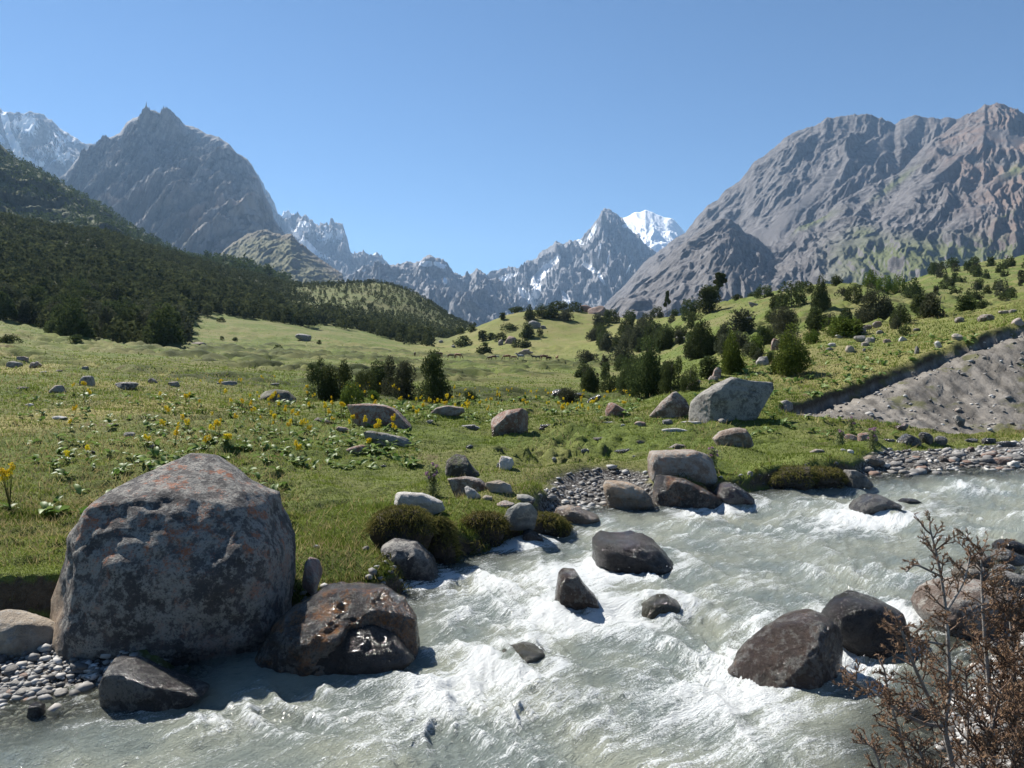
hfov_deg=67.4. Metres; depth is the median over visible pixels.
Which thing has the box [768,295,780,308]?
juniper tree
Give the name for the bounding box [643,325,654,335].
juniper tree
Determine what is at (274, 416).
flowering plant
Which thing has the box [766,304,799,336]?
juniper tree
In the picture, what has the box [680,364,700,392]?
juniper tree
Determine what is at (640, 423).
rock
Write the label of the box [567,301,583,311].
juniper tree
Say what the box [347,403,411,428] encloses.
boulder
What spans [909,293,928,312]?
juniper tree
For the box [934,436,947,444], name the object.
rock
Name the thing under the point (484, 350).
juniper tree
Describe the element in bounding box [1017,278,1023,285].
juniper tree
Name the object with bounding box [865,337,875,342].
rock
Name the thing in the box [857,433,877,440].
rock
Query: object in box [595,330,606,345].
juniper tree
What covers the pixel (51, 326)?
juniper tree
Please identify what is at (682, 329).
juniper tree
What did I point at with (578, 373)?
juniper tree
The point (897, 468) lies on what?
stone
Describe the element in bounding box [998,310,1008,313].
rock
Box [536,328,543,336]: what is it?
juniper tree
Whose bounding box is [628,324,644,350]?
juniper tree
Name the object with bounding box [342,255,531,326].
ridge
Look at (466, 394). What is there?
juniper bush
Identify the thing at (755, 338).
juniper tree
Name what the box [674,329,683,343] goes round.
juniper tree
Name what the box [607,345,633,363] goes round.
juniper bush
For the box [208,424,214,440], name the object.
flowering plant
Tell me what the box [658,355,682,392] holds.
juniper tree
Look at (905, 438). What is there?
rock
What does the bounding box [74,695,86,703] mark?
stone
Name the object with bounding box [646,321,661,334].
juniper tree
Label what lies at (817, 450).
rock
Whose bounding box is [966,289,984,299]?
juniper tree
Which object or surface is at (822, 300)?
juniper tree
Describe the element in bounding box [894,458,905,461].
stone
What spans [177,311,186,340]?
juniper tree
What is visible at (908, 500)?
rock
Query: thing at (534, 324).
rock
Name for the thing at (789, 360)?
juniper tree
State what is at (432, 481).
thistle
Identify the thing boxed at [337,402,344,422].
flowering plant
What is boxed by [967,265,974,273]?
juniper tree
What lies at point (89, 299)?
juniper tree
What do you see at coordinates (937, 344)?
rock
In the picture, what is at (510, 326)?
juniper bush
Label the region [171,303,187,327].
juniper tree
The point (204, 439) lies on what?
flowering plant
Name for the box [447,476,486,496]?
boulder
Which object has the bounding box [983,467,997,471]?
stone
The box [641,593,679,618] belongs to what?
rock
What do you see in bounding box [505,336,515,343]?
rock
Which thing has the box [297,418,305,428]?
flowering plant
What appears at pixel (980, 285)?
juniper tree
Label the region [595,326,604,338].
juniper tree
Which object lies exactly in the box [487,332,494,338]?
juniper tree
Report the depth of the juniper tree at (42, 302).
201.97 m
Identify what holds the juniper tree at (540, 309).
on the ground at (930, 369)
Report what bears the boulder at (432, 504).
on the ground at (930, 369)
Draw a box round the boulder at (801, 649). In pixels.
[727,609,842,689]
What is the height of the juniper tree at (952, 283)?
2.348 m
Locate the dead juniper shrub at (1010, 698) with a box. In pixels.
[831,509,1023,767]
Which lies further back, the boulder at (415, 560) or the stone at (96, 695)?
the boulder at (415, 560)
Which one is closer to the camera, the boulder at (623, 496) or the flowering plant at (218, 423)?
the boulder at (623, 496)
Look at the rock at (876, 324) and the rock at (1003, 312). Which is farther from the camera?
the rock at (876, 324)
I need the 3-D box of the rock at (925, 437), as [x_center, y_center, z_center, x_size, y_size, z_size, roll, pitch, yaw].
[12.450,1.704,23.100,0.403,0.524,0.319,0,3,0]
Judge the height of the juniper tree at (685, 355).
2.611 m
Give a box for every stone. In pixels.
[0,687,8,693]
[4,664,19,675]
[9,680,20,685]
[15,687,29,695]
[19,673,27,677]
[25,665,34,668]
[37,689,52,695]
[52,697,63,702]
[53,665,62,670]
[54,688,67,696]
[68,683,79,690]
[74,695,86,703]
[79,699,96,709]
[91,692,98,698]
[863,467,873,472]
[867,471,880,475]
[888,470,897,474]
[889,461,902,465]
[892,466,903,470]
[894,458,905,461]
[899,470,909,473]
[908,469,922,475]
[915,466,928,471]
[916,460,927,465]
[916,467,926,474]
[931,471,941,475]
[946,454,960,457]
[952,451,965,456]
[979,458,993,462]
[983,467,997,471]
[1006,454,1020,457]
[1006,460,1020,467]
[1014,455,1023,460]
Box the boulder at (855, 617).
[821,590,910,658]
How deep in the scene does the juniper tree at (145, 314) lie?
167.82 m
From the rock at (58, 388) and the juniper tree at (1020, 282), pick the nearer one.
the rock at (58, 388)
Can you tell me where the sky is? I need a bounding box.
[0,0,1023,275]
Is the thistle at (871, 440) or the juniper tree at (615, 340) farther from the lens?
the juniper tree at (615, 340)
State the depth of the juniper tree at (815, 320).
75.00 m
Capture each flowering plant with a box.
[0,462,18,510]
[55,450,75,461]
[62,418,71,430]
[71,404,78,415]
[78,444,91,454]
[79,381,86,401]
[143,434,152,445]
[159,419,168,431]
[164,405,171,424]
[168,430,179,441]
[183,418,194,432]
[201,435,212,449]
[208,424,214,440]
[210,419,217,435]
[214,418,223,437]
[220,433,231,444]
[269,414,280,423]
[283,405,288,420]
[284,418,295,435]
[288,440,306,460]
[293,411,299,423]
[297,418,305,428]
[328,416,339,427]
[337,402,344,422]
[350,414,356,426]
[362,438,377,453]
[363,415,369,430]
[373,418,381,441]
[415,408,424,416]
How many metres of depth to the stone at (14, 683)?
7.44 m
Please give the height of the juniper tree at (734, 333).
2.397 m
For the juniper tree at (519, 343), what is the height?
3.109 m
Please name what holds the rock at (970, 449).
on the ground at (930, 369)
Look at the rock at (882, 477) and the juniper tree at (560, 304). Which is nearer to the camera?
the rock at (882, 477)
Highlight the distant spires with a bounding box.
[255,171,386,274]
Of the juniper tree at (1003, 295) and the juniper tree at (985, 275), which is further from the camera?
the juniper tree at (985, 275)
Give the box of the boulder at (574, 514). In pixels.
[554,504,599,523]
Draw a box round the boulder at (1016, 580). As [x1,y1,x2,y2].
[989,571,1023,592]
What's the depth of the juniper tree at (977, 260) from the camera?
287.53 m
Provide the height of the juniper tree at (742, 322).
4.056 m
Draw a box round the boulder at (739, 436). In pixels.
[712,428,753,448]
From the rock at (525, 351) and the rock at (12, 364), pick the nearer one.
the rock at (12, 364)
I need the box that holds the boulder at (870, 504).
[849,494,901,514]
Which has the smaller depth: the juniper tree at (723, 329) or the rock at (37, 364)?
the rock at (37, 364)
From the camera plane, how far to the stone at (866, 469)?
17.57 m
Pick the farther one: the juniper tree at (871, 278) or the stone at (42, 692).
the juniper tree at (871, 278)
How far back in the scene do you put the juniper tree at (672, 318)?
198.21 m
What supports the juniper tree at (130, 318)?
on the ground at (930, 369)
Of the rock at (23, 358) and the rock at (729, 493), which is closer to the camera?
the rock at (729, 493)
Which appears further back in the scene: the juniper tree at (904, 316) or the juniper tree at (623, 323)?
the juniper tree at (623, 323)
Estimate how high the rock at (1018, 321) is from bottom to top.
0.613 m
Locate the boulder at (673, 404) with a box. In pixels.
[649,392,689,417]
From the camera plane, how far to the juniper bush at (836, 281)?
157.66 m
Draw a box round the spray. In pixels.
[379,488,932,723]
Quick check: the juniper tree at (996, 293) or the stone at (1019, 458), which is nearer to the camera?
the stone at (1019, 458)
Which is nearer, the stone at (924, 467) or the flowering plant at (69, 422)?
the stone at (924, 467)
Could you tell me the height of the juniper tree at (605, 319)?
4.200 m
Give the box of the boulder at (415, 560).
[381,538,438,587]
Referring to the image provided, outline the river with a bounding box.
[0,467,1023,767]
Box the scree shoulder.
[219,229,342,283]
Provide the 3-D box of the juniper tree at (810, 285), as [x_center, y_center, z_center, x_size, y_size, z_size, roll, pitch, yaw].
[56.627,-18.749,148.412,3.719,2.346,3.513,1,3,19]
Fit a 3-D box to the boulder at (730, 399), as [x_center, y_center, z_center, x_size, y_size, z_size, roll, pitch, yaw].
[7.436,0.793,26.013,2.788,2.061,1.302,0,3,0]
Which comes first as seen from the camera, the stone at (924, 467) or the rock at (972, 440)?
the stone at (924, 467)
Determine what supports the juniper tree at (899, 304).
on the ground at (930, 369)
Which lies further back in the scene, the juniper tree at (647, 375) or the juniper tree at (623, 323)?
the juniper tree at (623, 323)
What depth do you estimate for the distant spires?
8387.46 m
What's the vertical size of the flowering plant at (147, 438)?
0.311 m
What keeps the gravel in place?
on the ground at (930, 369)
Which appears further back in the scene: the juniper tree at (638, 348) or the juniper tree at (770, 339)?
the juniper tree at (638, 348)
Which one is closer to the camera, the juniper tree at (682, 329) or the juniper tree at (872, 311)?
the juniper tree at (872, 311)
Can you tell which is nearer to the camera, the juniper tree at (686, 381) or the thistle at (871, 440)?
the thistle at (871, 440)
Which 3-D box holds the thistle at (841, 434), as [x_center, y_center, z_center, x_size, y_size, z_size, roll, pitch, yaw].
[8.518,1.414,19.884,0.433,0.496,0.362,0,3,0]
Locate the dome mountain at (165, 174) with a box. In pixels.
[58,103,284,257]
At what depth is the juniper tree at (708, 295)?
169.27 m
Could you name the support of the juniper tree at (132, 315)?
on the ground at (930, 369)
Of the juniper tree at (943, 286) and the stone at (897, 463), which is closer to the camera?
the stone at (897, 463)
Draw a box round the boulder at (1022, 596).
[1012,592,1023,598]
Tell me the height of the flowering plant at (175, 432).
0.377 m
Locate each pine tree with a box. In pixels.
[663,290,670,314]
[712,272,727,302]
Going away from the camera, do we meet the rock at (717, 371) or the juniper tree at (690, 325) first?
the rock at (717, 371)
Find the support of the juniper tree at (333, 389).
on the ground at (930, 369)
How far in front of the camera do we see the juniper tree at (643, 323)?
211.36 m
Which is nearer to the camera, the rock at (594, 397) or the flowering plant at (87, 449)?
the flowering plant at (87, 449)
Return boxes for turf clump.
[356,503,440,548]
[427,515,468,570]
[457,510,512,552]
[533,510,573,537]
[765,464,818,492]
[812,465,850,489]
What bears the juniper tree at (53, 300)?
on the ground at (930, 369)
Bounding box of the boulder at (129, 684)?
[98,656,209,718]
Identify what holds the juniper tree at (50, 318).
on the ground at (930, 369)
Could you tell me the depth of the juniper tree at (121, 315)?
165.23 m
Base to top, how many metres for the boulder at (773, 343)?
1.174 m
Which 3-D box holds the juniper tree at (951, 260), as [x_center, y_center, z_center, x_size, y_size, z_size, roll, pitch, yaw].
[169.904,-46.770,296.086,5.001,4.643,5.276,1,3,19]
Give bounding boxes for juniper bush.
[0,334,23,343]
[65,334,82,341]
[367,390,380,401]
[462,389,478,400]
[500,323,517,329]
[508,306,526,312]
[556,308,574,320]
[556,387,579,402]
[574,349,598,362]
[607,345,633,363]
[669,308,678,316]
[731,294,742,299]
[766,350,774,362]
[802,329,820,344]
[820,316,864,336]
[830,274,843,285]
[833,287,846,295]
[915,303,933,317]
[974,299,990,308]
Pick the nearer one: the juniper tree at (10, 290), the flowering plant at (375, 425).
the flowering plant at (375, 425)
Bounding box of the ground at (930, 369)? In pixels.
[0,221,1023,767]
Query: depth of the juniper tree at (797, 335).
48.52 m
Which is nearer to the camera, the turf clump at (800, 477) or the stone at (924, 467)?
the turf clump at (800, 477)
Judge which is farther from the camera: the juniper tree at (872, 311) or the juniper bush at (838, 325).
the juniper tree at (872, 311)
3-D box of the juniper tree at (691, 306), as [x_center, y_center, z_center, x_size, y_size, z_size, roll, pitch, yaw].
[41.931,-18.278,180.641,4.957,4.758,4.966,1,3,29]
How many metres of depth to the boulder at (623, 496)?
14.30 m
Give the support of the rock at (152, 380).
on the ground at (930, 369)
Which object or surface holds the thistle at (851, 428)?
on the ground at (930, 369)
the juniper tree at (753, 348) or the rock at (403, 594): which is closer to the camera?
the rock at (403, 594)
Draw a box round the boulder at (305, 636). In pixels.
[255,581,419,676]
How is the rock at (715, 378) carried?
on the ground at (930, 369)
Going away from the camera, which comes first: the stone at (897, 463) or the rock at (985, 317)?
the stone at (897, 463)
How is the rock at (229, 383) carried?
on the ground at (930, 369)
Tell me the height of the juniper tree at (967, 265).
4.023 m
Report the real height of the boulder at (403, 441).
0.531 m
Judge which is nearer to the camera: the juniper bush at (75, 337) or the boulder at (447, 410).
the boulder at (447, 410)
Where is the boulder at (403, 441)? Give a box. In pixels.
[363,431,410,446]
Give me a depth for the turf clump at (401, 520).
10.88 m
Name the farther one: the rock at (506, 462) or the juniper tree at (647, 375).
the juniper tree at (647, 375)
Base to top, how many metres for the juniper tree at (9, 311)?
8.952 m
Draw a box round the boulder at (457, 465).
[445,454,478,477]
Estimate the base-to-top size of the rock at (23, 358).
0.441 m
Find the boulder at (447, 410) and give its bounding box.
[431,405,464,415]
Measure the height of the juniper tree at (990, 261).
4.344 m
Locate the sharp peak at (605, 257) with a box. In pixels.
[487,208,656,309]
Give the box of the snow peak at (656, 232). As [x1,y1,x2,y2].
[623,210,684,251]
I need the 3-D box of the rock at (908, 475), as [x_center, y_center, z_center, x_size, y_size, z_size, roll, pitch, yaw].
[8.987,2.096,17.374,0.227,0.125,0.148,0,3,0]
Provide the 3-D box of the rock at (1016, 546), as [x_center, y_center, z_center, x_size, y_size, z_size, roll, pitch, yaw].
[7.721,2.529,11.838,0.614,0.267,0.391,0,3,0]
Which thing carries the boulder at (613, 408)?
on the ground at (930, 369)
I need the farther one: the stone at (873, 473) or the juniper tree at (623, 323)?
the juniper tree at (623, 323)
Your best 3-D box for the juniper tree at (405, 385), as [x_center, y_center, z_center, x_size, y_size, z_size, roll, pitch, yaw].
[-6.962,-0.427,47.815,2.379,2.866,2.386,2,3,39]
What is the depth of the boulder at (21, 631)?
8.01 m
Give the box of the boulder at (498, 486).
[485,480,512,493]
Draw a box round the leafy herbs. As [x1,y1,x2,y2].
[17,330,979,514]
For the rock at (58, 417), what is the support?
on the ground at (930, 369)
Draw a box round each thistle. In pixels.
[423,462,440,493]
[705,446,720,469]
[833,429,845,446]
[846,416,856,434]
[866,427,878,450]
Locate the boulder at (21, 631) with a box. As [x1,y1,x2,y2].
[0,609,54,657]
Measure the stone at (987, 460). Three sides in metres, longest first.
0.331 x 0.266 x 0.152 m
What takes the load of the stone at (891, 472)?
on the ground at (930, 369)
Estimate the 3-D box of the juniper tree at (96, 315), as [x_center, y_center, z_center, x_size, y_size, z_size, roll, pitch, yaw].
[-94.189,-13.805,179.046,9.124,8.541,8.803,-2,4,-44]
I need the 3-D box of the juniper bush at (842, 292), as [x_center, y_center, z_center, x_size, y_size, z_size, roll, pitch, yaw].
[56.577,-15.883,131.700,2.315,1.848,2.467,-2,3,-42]
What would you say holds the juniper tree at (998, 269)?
on the ground at (930, 369)
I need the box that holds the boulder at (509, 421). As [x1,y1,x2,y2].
[491,408,528,436]
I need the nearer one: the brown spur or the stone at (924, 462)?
the stone at (924, 462)
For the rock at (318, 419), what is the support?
on the ground at (930, 369)
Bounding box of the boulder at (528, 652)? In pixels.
[502,641,544,663]
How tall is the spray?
0.792 m
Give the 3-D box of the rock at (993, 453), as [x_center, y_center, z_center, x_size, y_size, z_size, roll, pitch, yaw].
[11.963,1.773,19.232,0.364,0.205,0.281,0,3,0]
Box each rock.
[6,361,22,366]
[16,356,28,360]
[26,701,45,722]
[29,361,41,367]
[49,385,66,393]
[52,416,67,419]
[79,376,94,385]
[115,382,138,389]
[123,432,135,436]
[148,378,157,382]
[168,381,179,386]
[217,381,236,385]
[295,333,311,340]
[302,557,322,594]
[314,417,330,422]
[336,426,348,431]
[346,445,370,453]
[400,591,407,598]
[462,425,479,429]
[465,486,479,498]
[482,495,492,499]
[497,500,513,507]
[499,456,513,469]
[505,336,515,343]
[517,349,532,354]
[517,494,534,504]
[522,529,543,541]
[528,320,540,327]
[551,389,561,396]
[580,305,590,312]
[587,395,601,402]
[588,306,605,315]
[614,449,629,452]
[635,421,645,426]
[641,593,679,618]
[662,419,672,424]
[662,428,687,431]
[668,444,685,448]
[681,421,701,423]
[708,376,717,380]
[712,367,720,377]
[712,482,754,504]
[749,302,757,306]
[781,400,792,412]
[810,449,824,452]
[844,434,856,440]
[845,345,854,352]
[854,336,865,341]
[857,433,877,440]
[861,342,869,345]
[863,325,871,329]
[863,455,885,466]
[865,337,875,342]
[871,475,884,479]
[872,321,881,327]
[895,423,908,430]
[896,433,921,445]
[898,498,921,502]
[900,700,927,724]
[904,474,913,478]
[918,432,932,443]
[934,341,941,347]
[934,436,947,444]
[939,455,947,461]
[951,333,962,339]
[951,563,989,582]
[954,317,964,322]
[954,415,964,426]
[964,438,977,442]
[967,447,974,451]
[967,553,993,570]
[977,314,994,321]
[981,438,995,443]
[981,451,997,456]
[990,548,1023,569]
[991,457,1013,464]
[991,539,1023,555]
[991,564,1016,571]
[996,441,1016,446]
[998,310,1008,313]
[1011,318,1023,325]
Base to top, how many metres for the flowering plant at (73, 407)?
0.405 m
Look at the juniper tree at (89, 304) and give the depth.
188.51 m
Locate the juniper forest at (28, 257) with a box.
[0,211,476,346]
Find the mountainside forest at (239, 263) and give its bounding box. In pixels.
[0,145,292,281]
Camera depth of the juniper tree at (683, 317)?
172.04 m
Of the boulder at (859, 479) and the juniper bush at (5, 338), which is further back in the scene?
the juniper bush at (5, 338)
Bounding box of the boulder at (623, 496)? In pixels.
[603,480,654,512]
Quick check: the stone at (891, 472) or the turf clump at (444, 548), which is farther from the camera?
the stone at (891, 472)
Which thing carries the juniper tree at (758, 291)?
on the ground at (930, 369)
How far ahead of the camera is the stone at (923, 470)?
17.65 m
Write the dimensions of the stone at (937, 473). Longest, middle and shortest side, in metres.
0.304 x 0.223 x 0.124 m
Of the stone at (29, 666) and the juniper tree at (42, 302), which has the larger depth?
the juniper tree at (42, 302)
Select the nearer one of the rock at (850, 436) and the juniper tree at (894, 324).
the rock at (850, 436)
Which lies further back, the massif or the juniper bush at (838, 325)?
the massif
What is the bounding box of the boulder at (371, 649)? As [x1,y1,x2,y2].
[310,625,414,674]
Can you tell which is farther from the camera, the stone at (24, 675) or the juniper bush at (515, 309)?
the juniper bush at (515, 309)
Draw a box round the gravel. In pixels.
[0,333,1023,755]
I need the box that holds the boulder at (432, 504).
[394,492,444,514]
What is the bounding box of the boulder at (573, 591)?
[554,568,599,609]
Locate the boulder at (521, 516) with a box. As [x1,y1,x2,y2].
[505,502,536,530]
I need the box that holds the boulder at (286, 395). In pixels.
[258,389,296,402]
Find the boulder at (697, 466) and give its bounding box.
[647,449,717,486]
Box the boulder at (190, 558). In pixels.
[50,453,295,667]
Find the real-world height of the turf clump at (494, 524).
0.778 m
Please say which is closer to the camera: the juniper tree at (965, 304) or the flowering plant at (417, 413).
the flowering plant at (417, 413)
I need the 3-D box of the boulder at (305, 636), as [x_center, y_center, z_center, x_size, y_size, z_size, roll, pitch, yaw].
[-1.889,2.735,8.334,1.770,1.025,1.293,0,3,0]
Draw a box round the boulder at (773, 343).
[770,338,778,349]
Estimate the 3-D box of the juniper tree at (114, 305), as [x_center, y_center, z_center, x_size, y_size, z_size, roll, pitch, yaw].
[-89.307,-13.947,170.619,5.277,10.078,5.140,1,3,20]
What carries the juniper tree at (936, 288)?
on the ground at (930, 369)
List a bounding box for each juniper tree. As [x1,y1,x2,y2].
[0,282,15,309]
[0,286,18,319]
[11,294,39,323]
[27,284,48,309]
[37,293,63,322]
[39,276,52,297]
[42,305,57,332]
[43,296,61,322]
[44,302,74,334]
[53,296,95,339]
[80,294,95,306]
[82,300,99,318]
[88,301,102,324]
[89,307,98,334]
[94,301,123,336]
[96,303,117,338]
[98,301,119,325]
[99,282,128,300]
[107,282,125,299]
[111,306,130,338]
[117,294,131,308]
[121,301,143,325]
[125,312,139,334]
[135,300,163,330]
[139,310,184,344]
[142,302,184,345]
[156,304,183,330]
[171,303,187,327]
[177,303,194,335]
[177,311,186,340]
[180,315,192,341]
[216,317,225,321]
[305,356,334,401]
[317,358,354,401]
[339,380,364,404]
[354,368,378,397]
[370,359,397,393]
[380,355,420,398]
[413,348,452,403]
[452,335,472,346]
[457,327,464,333]
[467,325,475,331]
[475,342,492,354]
[478,330,487,340]
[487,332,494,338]
[491,332,506,340]
[499,312,505,319]
[511,339,523,346]
[518,322,534,337]
[521,338,531,346]
[523,304,535,320]
[534,303,546,316]
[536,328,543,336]
[542,303,559,318]
[551,301,568,309]
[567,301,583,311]
[574,360,588,377]
[580,363,599,392]
[581,366,599,382]
[585,328,597,340]
[592,313,603,326]
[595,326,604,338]
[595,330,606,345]
[598,331,612,350]
[598,354,609,365]
[598,371,617,392]
[600,316,609,325]
[600,362,609,378]
[603,309,612,321]
[608,308,619,322]
[611,328,627,347]
[613,354,624,370]
[615,364,635,391]
[617,330,631,347]
[618,316,633,334]
[620,324,632,339]
[620,352,639,369]
[624,309,635,319]
[624,335,663,397]
[628,317,634,327]
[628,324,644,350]
[633,337,643,352]
[634,318,650,328]
[642,334,657,351]
[643,312,653,321]
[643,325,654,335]
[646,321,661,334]
[650,305,663,317]
[654,338,662,350]
[656,323,673,339]
[658,327,674,347]
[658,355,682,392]
[667,314,675,322]
[672,324,688,337]
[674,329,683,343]
[680,296,699,315]
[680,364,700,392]
[681,311,690,320]
[683,313,717,358]
[684,338,701,358]
[686,317,693,329]
[687,310,697,321]
[696,284,722,313]
[698,355,719,378]
[706,333,718,353]
[713,333,728,354]
[716,322,730,336]
[719,330,746,374]
[726,329,741,341]
[727,307,756,333]
[735,331,749,348]
[741,339,763,356]
[747,335,764,354]
[750,342,760,358]
[752,347,762,361]
[753,284,773,298]
[757,325,769,342]
[760,328,776,343]
[764,309,774,321]
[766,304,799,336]
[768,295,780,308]
[770,322,813,375]
[773,281,807,308]
[774,329,804,350]
[796,281,813,291]
[804,307,827,331]
[805,305,821,323]
[810,273,831,310]
[824,312,834,326]
[841,307,852,319]
[843,283,862,303]
[844,321,861,336]
[852,283,895,323]
[862,269,877,287]
[875,274,892,291]
[889,305,911,323]
[889,314,901,328]
[891,274,907,293]
[895,302,906,319]
[896,325,911,335]
[901,277,925,298]
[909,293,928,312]
[917,290,945,316]
[927,262,936,274]
[933,266,947,277]
[933,285,938,293]
[937,280,948,288]
[939,260,947,268]
[946,257,959,267]
[947,278,954,285]
[948,285,962,293]
[951,263,960,271]
[951,272,957,281]
[953,294,976,311]
[955,275,966,282]
[963,261,971,270]
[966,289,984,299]
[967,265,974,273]
[968,256,980,264]
[968,280,979,289]
[970,265,982,274]
[972,267,982,276]
[972,280,982,289]
[981,269,989,278]
[983,285,992,293]
[986,256,993,266]
[994,278,1008,288]
[994,287,1006,296]
[995,265,1001,272]
[998,259,1008,268]
[998,293,1007,299]
[999,268,1009,276]
[1004,255,1015,266]
[1005,287,1017,297]
[1017,270,1023,278]
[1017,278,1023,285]
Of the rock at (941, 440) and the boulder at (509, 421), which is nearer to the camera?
the rock at (941, 440)
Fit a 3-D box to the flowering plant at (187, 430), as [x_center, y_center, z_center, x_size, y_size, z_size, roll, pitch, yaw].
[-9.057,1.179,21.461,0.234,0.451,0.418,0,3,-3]
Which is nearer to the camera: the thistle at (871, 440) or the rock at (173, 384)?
the thistle at (871, 440)
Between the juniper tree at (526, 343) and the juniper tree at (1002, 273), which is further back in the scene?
the juniper tree at (526, 343)
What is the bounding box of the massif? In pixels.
[604,109,978,309]
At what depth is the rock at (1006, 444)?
23.10 m
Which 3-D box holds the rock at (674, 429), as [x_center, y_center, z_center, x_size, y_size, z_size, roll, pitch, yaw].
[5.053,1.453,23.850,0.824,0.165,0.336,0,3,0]
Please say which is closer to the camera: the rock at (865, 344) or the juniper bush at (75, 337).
the rock at (865, 344)
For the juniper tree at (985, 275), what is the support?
on the ground at (930, 369)
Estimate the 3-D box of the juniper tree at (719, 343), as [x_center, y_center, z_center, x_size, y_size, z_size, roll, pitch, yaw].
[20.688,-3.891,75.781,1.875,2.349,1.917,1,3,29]
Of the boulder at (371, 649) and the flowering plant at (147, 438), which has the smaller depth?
the boulder at (371, 649)
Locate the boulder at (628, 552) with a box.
[592,530,672,575]
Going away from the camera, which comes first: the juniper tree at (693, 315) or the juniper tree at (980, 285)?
the juniper tree at (693, 315)
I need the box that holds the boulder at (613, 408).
[605,402,628,415]
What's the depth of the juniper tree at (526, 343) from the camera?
261.88 m
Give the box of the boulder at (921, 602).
[910,577,1023,644]
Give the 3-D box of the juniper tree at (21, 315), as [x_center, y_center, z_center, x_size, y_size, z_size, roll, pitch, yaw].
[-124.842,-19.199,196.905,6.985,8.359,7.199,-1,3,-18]
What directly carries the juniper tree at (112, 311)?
on the ground at (930, 369)
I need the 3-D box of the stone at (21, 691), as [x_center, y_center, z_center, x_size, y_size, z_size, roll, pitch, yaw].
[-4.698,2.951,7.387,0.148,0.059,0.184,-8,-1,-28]
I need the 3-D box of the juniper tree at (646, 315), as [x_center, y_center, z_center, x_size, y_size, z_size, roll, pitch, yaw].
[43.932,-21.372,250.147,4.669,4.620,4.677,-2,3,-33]
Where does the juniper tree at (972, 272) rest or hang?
on the ground at (930, 369)
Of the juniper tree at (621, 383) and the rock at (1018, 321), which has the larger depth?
the juniper tree at (621, 383)
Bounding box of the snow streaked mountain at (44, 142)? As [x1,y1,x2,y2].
[0,108,92,178]
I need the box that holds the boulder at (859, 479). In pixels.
[843,470,873,489]
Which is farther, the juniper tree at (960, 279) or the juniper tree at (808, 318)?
the juniper tree at (960, 279)
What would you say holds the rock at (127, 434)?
on the ground at (930, 369)
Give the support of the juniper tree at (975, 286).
on the ground at (930, 369)
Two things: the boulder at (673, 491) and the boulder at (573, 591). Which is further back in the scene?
the boulder at (673, 491)
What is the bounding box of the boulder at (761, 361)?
[756,356,768,365]
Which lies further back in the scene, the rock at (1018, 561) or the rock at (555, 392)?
the rock at (555, 392)
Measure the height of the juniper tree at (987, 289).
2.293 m
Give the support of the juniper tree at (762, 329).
on the ground at (930, 369)
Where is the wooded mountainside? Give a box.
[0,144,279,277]
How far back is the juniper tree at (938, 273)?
256.00 m
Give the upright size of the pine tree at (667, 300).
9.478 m
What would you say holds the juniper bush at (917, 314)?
on the ground at (930, 369)
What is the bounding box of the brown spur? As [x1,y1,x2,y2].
[608,102,1023,318]
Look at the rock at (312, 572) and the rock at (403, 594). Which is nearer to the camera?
the rock at (312, 572)
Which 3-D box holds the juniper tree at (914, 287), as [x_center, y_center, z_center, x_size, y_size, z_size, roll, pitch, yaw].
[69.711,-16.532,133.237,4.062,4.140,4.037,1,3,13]
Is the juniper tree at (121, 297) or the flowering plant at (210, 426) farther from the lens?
the juniper tree at (121, 297)
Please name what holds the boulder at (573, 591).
in the river
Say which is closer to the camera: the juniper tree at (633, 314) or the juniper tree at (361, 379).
the juniper tree at (361, 379)
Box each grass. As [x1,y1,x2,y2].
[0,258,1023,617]
[0,299,1023,597]
[291,453,844,604]
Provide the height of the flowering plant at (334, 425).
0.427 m
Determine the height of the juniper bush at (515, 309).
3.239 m
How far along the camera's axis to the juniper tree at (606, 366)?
83.15 m
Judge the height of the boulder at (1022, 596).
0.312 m
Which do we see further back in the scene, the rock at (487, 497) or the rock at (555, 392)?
the rock at (555, 392)
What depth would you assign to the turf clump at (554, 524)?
12.69 m
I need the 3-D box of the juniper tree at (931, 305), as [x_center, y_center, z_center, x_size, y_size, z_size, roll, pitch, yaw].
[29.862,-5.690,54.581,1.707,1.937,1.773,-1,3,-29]
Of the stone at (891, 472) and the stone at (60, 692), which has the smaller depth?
the stone at (60, 692)
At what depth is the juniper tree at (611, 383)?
56.66 m
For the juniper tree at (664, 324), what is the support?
on the ground at (930, 369)
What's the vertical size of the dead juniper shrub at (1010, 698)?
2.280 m
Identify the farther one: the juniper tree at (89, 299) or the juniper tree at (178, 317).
the juniper tree at (89, 299)
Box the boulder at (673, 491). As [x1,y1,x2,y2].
[653,474,722,508]
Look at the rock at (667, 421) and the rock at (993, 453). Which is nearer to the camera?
the rock at (993, 453)
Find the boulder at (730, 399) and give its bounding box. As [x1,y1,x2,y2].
[689,377,773,422]
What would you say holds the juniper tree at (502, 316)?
on the ground at (930, 369)
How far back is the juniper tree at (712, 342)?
83.61 m
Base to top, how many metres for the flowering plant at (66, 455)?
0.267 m
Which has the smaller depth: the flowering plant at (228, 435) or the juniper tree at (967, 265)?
the flowering plant at (228, 435)
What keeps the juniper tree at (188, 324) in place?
on the ground at (930, 369)
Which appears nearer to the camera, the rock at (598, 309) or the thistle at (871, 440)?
the thistle at (871, 440)
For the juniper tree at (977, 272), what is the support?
on the ground at (930, 369)
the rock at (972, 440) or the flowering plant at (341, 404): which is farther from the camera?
the flowering plant at (341, 404)

